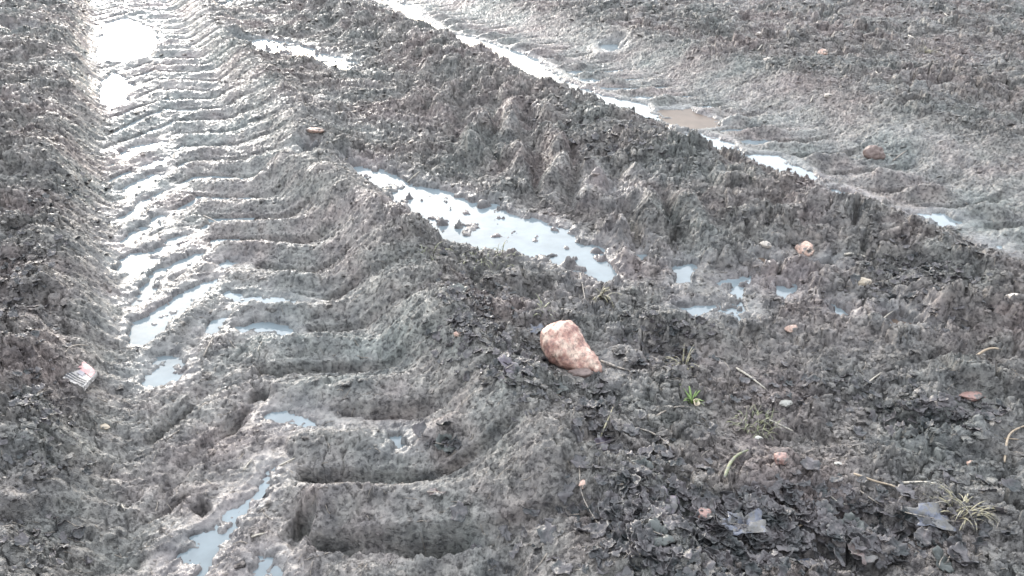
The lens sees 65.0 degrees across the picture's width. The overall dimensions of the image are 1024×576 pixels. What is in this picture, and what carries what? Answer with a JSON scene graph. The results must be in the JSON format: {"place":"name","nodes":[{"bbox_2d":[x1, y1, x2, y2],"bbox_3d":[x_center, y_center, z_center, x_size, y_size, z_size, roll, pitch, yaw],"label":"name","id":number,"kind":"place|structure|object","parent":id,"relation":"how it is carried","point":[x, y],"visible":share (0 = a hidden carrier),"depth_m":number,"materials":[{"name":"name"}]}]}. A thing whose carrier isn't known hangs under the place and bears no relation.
{"place":"outdoors","nodes":[
{"label":"outdoors","id":0,"kind":"place"},
{"bbox_2d":[0,0,1023,575],"bbox_3d":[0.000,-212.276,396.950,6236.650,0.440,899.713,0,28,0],"label":"ground","id":1,"kind":"structure","parent":0,"point":[286,262],"depth_m":2.83,"materials":[{"name":"soil"}]},
{"bbox_2d":[63,361,97,390],"bbox_3d":[-1.169,0.239,2.196,0.104,0.022,0.081,15,32,25],"label":"striped scrap","id":2,"kind":"object","parent":1,"relation":"on","point":[84,377],"visible":1,"depth_m":2.18,"materials":[{"name":"white paper"}]},
{"bbox_2d":[100,423,109,429],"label":"flat stone","id":3,"kind":"object","parent":1,"relation":"on","point":[105,426],"visible":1,"depth_m":2.09,"materials":[{"name":"beige stone"}]},
{"bbox_2d":[141,356,185,386],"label":"water","id":4,"kind":"structure","parent":1,"relation":"on","point":[162,375],"depth_m":2.38,"materials":[{"name":"white liquid"}]},
{"bbox_2d":[131,253,203,306],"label":"water","id":5,"kind":"structure","parent":1,"relation":"on","point":[147,290],"depth_m":2.95,"materials":[{"name":"grey liquid"}]},
{"bbox_2d":[128,279,216,345],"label":"water","id":6,"kind":"structure","parent":1,"relation":"on","point":[144,331],"depth_m":2.67,"materials":[{"name":"liquid"}]},
{"bbox_2d":[108,67,253,246],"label":"water","id":7,"kind":"structure","parent":1,"relation":"on","point":[214,242],"depth_m":3.82,"materials":[{"name":"white liquid"}]},
{"bbox_2d":[99,72,133,106],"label":"water","id":8,"kind":"structure","parent":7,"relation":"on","point":[115,88],"depth_m":5.24,"materials":[{"name":"white liquid"}]},
{"bbox_2d":[96,18,159,62],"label":"water","id":9,"kind":"structure","parent":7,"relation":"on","point":[126,40],"depth_m":6.62,"materials":[{"name":"white liquid"}]},
{"bbox_2d":[121,174,162,192],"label":"water","id":10,"kind":"structure","parent":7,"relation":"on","point":[142,181],"depth_m":3.76,"materials":[{"name":"white liquid"}]},
{"bbox_2d":[119,215,165,245],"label":"water","id":11,"kind":"structure","parent":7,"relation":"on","point":[133,236],"depth_m":3.27,"materials":[{"name":"white liquid"}]},
{"bbox_2d":[117,190,168,219],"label":"water","id":12,"kind":"structure","parent":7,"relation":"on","point":[139,208],"depth_m":3.50,"materials":[{"name":"white liquid"}]},
{"bbox_2d":[120,142,166,158],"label":"water","id":13,"kind":"structure","parent":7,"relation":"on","point":[135,151],"depth_m":4.19,"materials":[{"name":"liquid"}]},
{"bbox_2d":[117,235,186,277],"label":"water","id":14,"kind":"structure","parent":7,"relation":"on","point":[133,265],"depth_m":3.04,"materials":[{"name":"grey liquid"}]},
{"bbox_2d":[141,156,169,167],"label":"water","id":15,"kind":"structure","parent":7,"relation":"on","point":[153,164],"depth_m":4.00,"materials":[{"name":"white liquid"}]},
{"bbox_2d":[205,318,226,334],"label":"water","id":16,"kind":"structure","parent":1,"relation":"on","point":[211,328],"depth_m":2.62,"materials":[{"name":"liquid"}]},
{"bbox_2d":[177,467,274,575],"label":"water","id":17,"kind":"structure","parent":1,"relation":"on","point":[205,552],"depth_m":1.80,"materials":[{"name":"grey liquid"}]},
{"bbox_2d":[218,260,235,267],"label":"water","id":18,"kind":"structure","parent":1,"relation":"on","point":[227,263],"depth_m":3.01,"materials":[{"name":"liquid"}]},
{"bbox_2d":[223,291,295,302],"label":"water","id":19,"kind":"structure","parent":1,"relation":"on","point":[233,296],"depth_m":2.78,"materials":[{"name":"clear liquid"}]},
{"bbox_2d":[235,322,292,335],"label":"water","id":20,"kind":"structure","parent":1,"relation":"on","point":[281,330],"depth_m":2.60,"materials":[{"name":"liquid"}]},
{"bbox_2d":[253,556,282,575],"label":"water","id":21,"kind":"structure","parent":1,"relation":"on","point":[265,565],"depth_m":1.73,"materials":[{"name":"grey liquid"}]},
{"bbox_2d":[264,411,315,426],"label":"water","id":22,"kind":"structure","parent":1,"relation":"on","point":[282,417],"depth_m":2.19,"materials":[{"name":"liquid"}]},
{"bbox_2d":[248,39,356,69],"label":"water","id":23,"kind":"structure","parent":1,"relation":"on","point":[298,50],"depth_m":6.07,"materials":[{"name":"white liquid"}]},
{"bbox_2d":[306,127,324,132],"bbox_3d":[-0.992,-0.794,4.054,0.105,0.033,0.051,-2,18,-4],"label":"flat stone","id":24,"kind":"object","parent":1,"relation":"on","point":[315,130],"visible":1,"depth_m":4.04,"materials":[{"name":"stone"}]},
{"bbox_2d":[390,436,404,448],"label":"water","id":25,"kind":"structure","parent":1,"relation":"on","point":[396,440],"depth_m":2.10,"materials":[{"name":"liquid"}]},
{"bbox_2d":[382,0,438,28],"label":"water","id":26,"kind":"structure","parent":1,"relation":"on","point":[408,11],"depth_m":7.88,"materials":[{"name":"white liquid"}]},
{"bbox_2d":[426,487,444,496],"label":"leaf","id":27,"kind":"object","parent":1,"relation":"on","point":[434,491],"visible":1,"depth_m":1.83,"materials":[{"name":"grey plant"}]},
{"bbox_2d":[420,241,452,258],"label":"grass tuft","id":28,"kind":"object","parent":1,"relation":"on","point":[434,249],"visible":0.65,"depth_m":2.79,"materials":[{"name":"grey plant"}]},
{"bbox_2d":[453,331,462,336],"bbox_3d":[-0.143,0.128,2.272,0.045,0.023,0.023,-6,19,3],"label":"root piece","id":29,"kind":"object","parent":1,"relation":"on","point":[456,334],"visible":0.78,"depth_m":2.27,"materials":[{"name":"plant"}]},
{"bbox_2d":[450,283,467,292],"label":"leaf","id":30,"kind":"object","parent":1,"relation":"on","point":[463,287],"visible":0.37,"depth_m":2.55,"materials":[{"name":"grey plant"}]},
{"bbox_2d":[353,166,616,281],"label":"water","id":31,"kind":"structure","parent":1,"relation":"on","point":[434,204],"depth_m":3.19,"materials":[{"name":"white liquid"}]},
{"bbox_2d":[461,240,523,270],"bbox_3d":[-0.069,-0.124,2.859,0.235,0.047,0.225,0,28,0],"label":"grass tuft","id":32,"kind":"object","parent":1,"relation":"on","point":[498,254],"visible":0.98,"depth_m":2.88,"materials":[{"name":"beige plant"}]},
{"bbox_2d":[0,3,1022,575],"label":"plant fibres","id":33,"kind":"object","parent":1,"relation":"on","point":[466,381],"visible":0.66,"depth_m":2.21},
{"bbox_2d":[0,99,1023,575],"bbox_3d":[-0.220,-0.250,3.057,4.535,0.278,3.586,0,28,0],"label":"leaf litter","id":34,"kind":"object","parent":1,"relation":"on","point":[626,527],"visible":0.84,"depth_m":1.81,"materials":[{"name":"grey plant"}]},
{"bbox_2d":[435,433,455,452],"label":"leaf","id":35,"kind":"object","parent":34,"relation":"on","point":[440,438],"visible":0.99,"depth_m":2.01,"materials":[{"name":"grey plant"}]},
{"bbox_2d":[497,354,523,375],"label":"leaf","id":36,"kind":"object","parent":34,"relation":"on","point":[503,359],"visible":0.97,"depth_m":2.10,"materials":[{"name":"grey plant"}]},
{"bbox_2d":[644,517,674,546],"bbox_3d":[0.290,0.489,1.603,0.049,0.024,0.063,-9,30,-17],"label":"leaf","id":37,"kind":"object","parent":34,"relation":"on","point":[656,525],"visible":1,"depth_m":1.60,"materials":[{"name":"grey plant"}]},
{"bbox_2d":[661,486,679,513],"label":"leaf","id":38,"kind":"object","parent":34,"relation":"on","point":[674,503],"visible":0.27,"depth_m":1.77,"materials":[{"name":"grey plant"}]},
{"bbox_2d":[715,508,767,535],"bbox_3d":[0.496,0.508,1.747,0.108,0.034,0.070,0,28,0],"label":"leaf","id":39,"kind":"object","parent":34,"relation":"on","point":[755,523],"visible":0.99,"depth_m":1.75,"materials":[{"name":"grey plant"}]},
{"bbox_2d":[839,512,865,532],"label":"leaf","id":40,"kind":"object","parent":34,"relation":"on","point":[850,516],"visible":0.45,"depth_m":1.80,"materials":[{"name":"grey plant"}]},
{"bbox_2d":[905,502,961,531],"bbox_3d":[0.929,0.504,1.774,0.115,0.027,0.067,11,30,19],"label":"leaf","id":41,"kind":"object","parent":34,"relation":"on","point":[921,511],"visible":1,"depth_m":1.78,"materials":[{"name":"grey plant"}]},
{"bbox_2d":[0,0,1023,575],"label":"soil crumbs","id":42,"kind":"object","parent":1,"relation":"on","point":[838,432],"visible":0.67,"depth_m":2.41,"materials":[{"name":"grey soil"}]},
{"bbox_2d":[527,323,543,333],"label":"leaf","id":43,"kind":"object","parent":1,"relation":"on","point":[537,329],"visible":0.95,"depth_m":2.45,"materials":[{"name":"grey plant"}]},
{"bbox_2d":[533,294,555,319],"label":"grass tuft","id":44,"kind":"object","parent":1,"relation":"on","point":[542,307],"visible":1,"depth_m":2.50,"materials":[{"name":"beige plant"}]},
{"bbox_2d":[555,381,568,393],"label":"leaf","id":45,"kind":"object","parent":1,"relation":"on","point":[561,387],"visible":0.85,"depth_m":2.12,"materials":[{"name":"grey plant"}]},
{"bbox_2d":[456,35,668,127],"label":"water","id":46,"kind":"structure","parent":1,"relation":"on","point":[529,65],"depth_m":5.71,"materials":[{"name":"white liquid"}]},
{"bbox_2d":[568,367,592,377],"bbox_3d":[0.187,0.241,2.266,0.086,0.029,0.047,-10,24,0],"label":"earth flake","id":47,"kind":"object","parent":1,"relation":"on","point":[585,372],"visible":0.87,"depth_m":2.25,"materials":[{"name":"pink soil"}]},
{"bbox_2d":[579,480,585,488],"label":"pebble","id":48,"kind":"object","parent":1,"relation":"on","point":[582,483],"visible":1,"depth_m":1.78,"materials":[{"name":"stone"}]},
{"bbox_2d":[580,273,586,307],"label":"stalk","id":49,"kind":"object","parent":1,"relation":"on","point":[582,286],"visible":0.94,"depth_m":2.70,"materials":[{"name":"beige plant"}]},
{"bbox_2d":[540,320,629,372],"bbox_3d":[0.193,0.182,2.301,0.151,0.145,0.254,-25,37,-38],"label":"beet","id":50,"kind":"object","parent":1,"relation":"on","point":[564,345],"visible":0.85,"depth_m":2.28,"materials":[{"name":"food"}]},
{"bbox_2d":[579,466,597,522],"bbox_3d":[0.164,0.455,1.761,0.015,0.038,0.168,-5,29,-10],"label":"root","id":51,"kind":"object","parent":1,"relation":"on","point":[583,496],"visible":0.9,"depth_m":1.77,"materials":[{"name":"beige plant"}]},
{"bbox_2d":[594,407,615,450],"bbox_3d":[0.240,0.353,2.005,0.055,0.044,0.173,16,32,27],"label":"leaf","id":52,"kind":"object","parent":1,"relation":"on","point":[600,440],"visible":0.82,"depth_m":1.98,"materials":[{"name":"grey plant"}]},
{"bbox_2d":[589,282,624,308],"bbox_3d":[0.315,0.008,2.646,0.155,0.069,0.166,0,28,0],"label":"grass tuft","id":53,"kind":"object","parent":1,"relation":"on","point":[600,295],"visible":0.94,"depth_m":2.65,"materials":[{"name":"beige plant"}]},
{"bbox_2d":[600,44,619,51],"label":"water","id":54,"kind":"structure","parent":1,"relation":"on","point":[609,47],"depth_m":6.17,"materials":[{"name":"grey liquid"}]},
{"bbox_2d":[635,254,646,259],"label":"water","id":55,"kind":"structure","parent":1,"relation":"on","point":[642,256],"depth_m":2.97,"materials":[{"name":"grey liquid"}]},
{"bbox_2d":[629,457,653,469],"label":"leaf","id":56,"kind":"object","parent":1,"relation":"on","point":[649,465],"visible":0.48,"depth_m":1.86,"materials":[{"name":"grey plant"}]},
{"bbox_2d":[640,428,671,447],"bbox_3d":[0.364,0.373,2.008,0.017,0.010,0.108,-21,35,-33],"label":"root","id":57,"kind":"object","parent":1,"relation":"on","point":[654,434],"visible":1,"depth_m":2.03,"materials":[{"name":"brown plant"}]},
{"bbox_2d":[548,57,780,156],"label":"water","id":58,"kind":"structure","parent":1,"relation":"on","point":[744,141],"depth_m":5.05,"materials":[{"name":"grey liquid"}]},
{"bbox_2d":[656,406,688,415],"bbox_3d":[0.417,0.319,2.098,0.115,0.020,0.009,-17,33,-29],"label":"root","id":59,"kind":"object","parent":1,"relation":"on","point":[674,407],"visible":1,"depth_m":2.09,"materials":[{"name":"plant"}]},
{"bbox_2d":[663,345,698,369],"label":"grass tuft","id":60,"kind":"object","parent":1,"relation":"on","point":[688,358],"visible":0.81,"depth_m":2.30,"materials":[{"name":"beige plant"}]},
{"bbox_2d":[672,264,697,282],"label":"water","id":61,"kind":"structure","parent":1,"relation":"on","point":[684,272],"depth_m":2.86,"materials":[{"name":"grey liquid"}]},
{"bbox_2d":[657,108,719,128],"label":"water","id":62,"kind":"structure","parent":1,"relation":"on","point":[690,118],"depth_m":4.63,"materials":[{"name":"beige liquid"}]},
{"bbox_2d":[684,386,702,403],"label":"grass tuft","id":63,"kind":"object","parent":1,"relation":"on","point":[690,397],"visible":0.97,"depth_m":2.16,"materials":[{"name":"green plant"}]},
{"bbox_2d":[693,398,699,405],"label":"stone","id":64,"kind":"object","parent":1,"relation":"on","point":[696,403],"visible":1,"depth_m":2.14,"materials":[{"name":"beige stone"}]},
{"bbox_2d":[694,507,715,518],"bbox_3d":[0.429,0.502,1.782,0.048,0.024,0.037,2,22,-1],"label":"stone","id":65,"kind":"object","parent":1,"relation":"on","point":[706,512],"visible":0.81,"depth_m":1.77,"materials":[{"name":"stone"}]},
{"bbox_2d":[679,131,739,149],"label":"water","id":66,"kind":"structure","parent":1,"relation":"on","point":[718,143],"depth_m":4.24,"materials":[{"name":"white liquid"}]},
{"bbox_2d":[681,275,750,320],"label":"water","id":67,"kind":"structure","parent":1,"relation":"on","point":[737,290],"depth_m":2.64,"materials":[{"name":"liquid"}]},
{"bbox_2d":[724,449,748,478],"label":"bent grass","id":68,"kind":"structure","parent":1,"relation":"on","point":[731,462],"depth_m":1.89,"materials":[{"name":"beige plant"}]},
{"bbox_2d":[736,367,765,388],"bbox_3d":[0.670,0.254,2.254,0.006,0.020,0.104,-20,34,-33],"label":"straw","id":69,"kind":"object","parent":1,"relation":"on","point":[748,375],"visible":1,"depth_m":2.25,"materials":[{"name":"beige plant"}]},
{"bbox_2d":[725,405,783,441],"bbox_3d":[0.629,0.341,2.074,0.158,0.045,0.147,0,28,0],"label":"grass tuft","id":70,"kind":"object","parent":1,"relation":"on","point":[760,422],"visible":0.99,"depth_m":2.08,"materials":[{"name":"plant"}]},
{"bbox_2d":[760,241,771,247],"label":"pebble","id":71,"kind":"object","parent":1,"relation":"on","point":[765,244],"visible":1,"depth_m":2.96,"materials":[{"name":"beige stone"}]},
{"bbox_2d":[768,419,793,431],"bbox_3d":[0.697,0.356,2.082,0.068,0.012,0.005,17,33,29],"label":"straw","id":72,"kind":"object","parent":1,"relation":"on","point":[780,425],"visible":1,"depth_m":2.08,"materials":[{"name":"beige plant"}]},
{"bbox_2d":[745,154,817,180],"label":"water","id":73,"kind":"structure","parent":1,"relation":"on","point":[775,162],"depth_m":3.97,"materials":[{"name":"white liquid"}]},
{"bbox_2d":[774,452,788,464],"bbox_3d":[0.639,0.406,1.905,0.037,0.034,0.036,-2,30,1],"label":"stone","id":74,"kind":"object","parent":1,"relation":"on","point":[782,458],"visible":1,"depth_m":1.89,"materials":[{"name":"stone"}]},
{"bbox_2d":[779,400,792,407],"bbox_3d":[0.739,0.313,2.171,0.040,0.022,0.023,-4,29,-8],"label":"stone","id":75,"kind":"object","parent":1,"relation":"on","point":[786,403],"visible":1,"depth_m":2.16,"materials":[{"name":"white stone"}]},
{"bbox_2d":[776,283,796,298],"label":"water","id":76,"kind":"structure","parent":1,"relation":"on","point":[783,291],"depth_m":2.74,"materials":[{"name":"liquid"}]},
{"bbox_2d":[784,325,797,332],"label":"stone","id":77,"kind":"object","parent":1,"relation":"on","point":[790,328],"visible":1,"depth_m":2.47,"materials":[{"name":"pink stone"}]},
{"bbox_2d":[795,241,813,255],"bbox_3d":[1.072,-0.141,2.956,0.076,0.062,0.058,8,31,36],"label":"stone","id":78,"kind":"object","parent":1,"relation":"on","point":[806,248],"visible":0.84,"depth_m":2.94,"materials":[{"name":"stone"}]},
{"bbox_2d":[817,49,827,54],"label":"pebble","id":79,"kind":"object","parent":1,"relation":"on","point":[822,51],"visible":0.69,"depth_m":5.54,"materials":[{"name":"pink stone"}]},
{"bbox_2d":[831,304,847,315],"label":"water","id":80,"kind":"structure","parent":1,"relation":"on","point":[840,311],"depth_m":2.61,"materials":[{"name":"liquid"}]},
{"bbox_2d":[847,538,877,565],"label":"leaf","id":81,"kind":"object","parent":1,"relation":"on","point":[865,559],"visible":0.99,"depth_m":1.71,"materials":[{"name":"grey plant"}]},
{"bbox_2d":[858,277,871,285],"bbox_3d":[1.167,-0.020,2.675,0.054,0.030,0.034,-10,39,5],"label":"flat stone","id":82,"kind":"object","parent":1,"relation":"on","point":[864,281],"visible":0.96,"depth_m":2.66,"materials":[{"name":"beige stone"}]},
{"bbox_2d":[860,490,882,505],"bbox_3d":[0.834,0.490,1.862,0.060,0.023,0.009,17,32,28],"label":"straw","id":83,"kind":"object","parent":1,"relation":"on","point":[871,498],"visible":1,"depth_m":1.86,"materials":[{"name":"beige plant"}]},
{"bbox_2d":[863,145,885,159],"bbox_3d":[1.793,-0.667,3.978,0.099,0.089,0.088,-4,37,2],"label":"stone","id":84,"kind":"object","parent":1,"relation":"on","point":[875,152],"visible":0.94,"depth_m":3.95,"materials":[{"name":"pink stone"}]},
{"bbox_2d":[854,473,896,486],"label":"twig","id":85,"kind":"object","parent":1,"relation":"on","point":[870,479],"visible":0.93,"depth_m":1.89,"materials":[{"name":"beige wood"}]},
{"bbox_2d":[890,319,911,323],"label":"water","id":86,"kind":"structure","parent":1,"relation":"on","point":[895,321],"depth_m":2.55,"materials":[{"name":"liquid"}]},
{"bbox_2d":[898,481,934,483],"bbox_3d":[0.945,0.456,1.879,0.073,0.042,0.007,19,34,31],"label":"straw","id":87,"kind":"object","parent":1,"relation":"on","point":[908,482],"visible":0.89,"depth_m":1.88,"materials":[{"name":"beige plant"}]},
{"bbox_2d":[914,43,941,53],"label":"grass tuft","id":88,"kind":"object","parent":1,"relation":"on","point":[929,51],"visible":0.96,"depth_m":5.57,"materials":[{"name":"grey plant"}]},
{"bbox_2d":[910,213,961,226],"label":"water","id":89,"kind":"structure","parent":1,"relation":"on","point":[942,220],"depth_m":3.36,"materials":[{"name":"liquid"}]},
{"bbox_2d":[931,545,954,573],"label":"leaf","id":90,"kind":"object","parent":1,"relation":"on","point":[939,554],"visible":1,"depth_m":1.67,"materials":[{"name":"grey plant"}]},
{"bbox_2d":[926,483,999,532],"bbox_3d":[1.007,0.475,1.779,0.156,0.059,0.137,0,28,0],"label":"grass tuft","id":91,"kind":"object","parent":1,"relation":"on","point":[965,501],"visible":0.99,"depth_m":1.77,"materials":[{"name":"beige plant"}]},
{"bbox_2d":[959,391,985,401],"bbox_3d":[1.243,0.294,2.175,0.059,0.028,0.048,-14,31,-24],"label":"stone","id":92,"kind":"object","parent":1,"relation":"on","point":[972,396],"visible":1,"depth_m":2.16,"materials":[{"name":"pink stone"}]},
{"bbox_2d":[976,347,1001,354],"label":"twig","id":93,"kind":"object","parent":1,"relation":"on","point":[984,350],"visible":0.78,"depth_m":2.29,"materials":[{"name":"beige wood"}]},
{"bbox_2d":[1004,425,1023,462],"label":"forked twig","id":94,"kind":"object","parent":1,"relation":"on","point":[1008,436],"visible":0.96,"depth_m":2.01,"materials":[{"name":"beige plant"}]}
]}

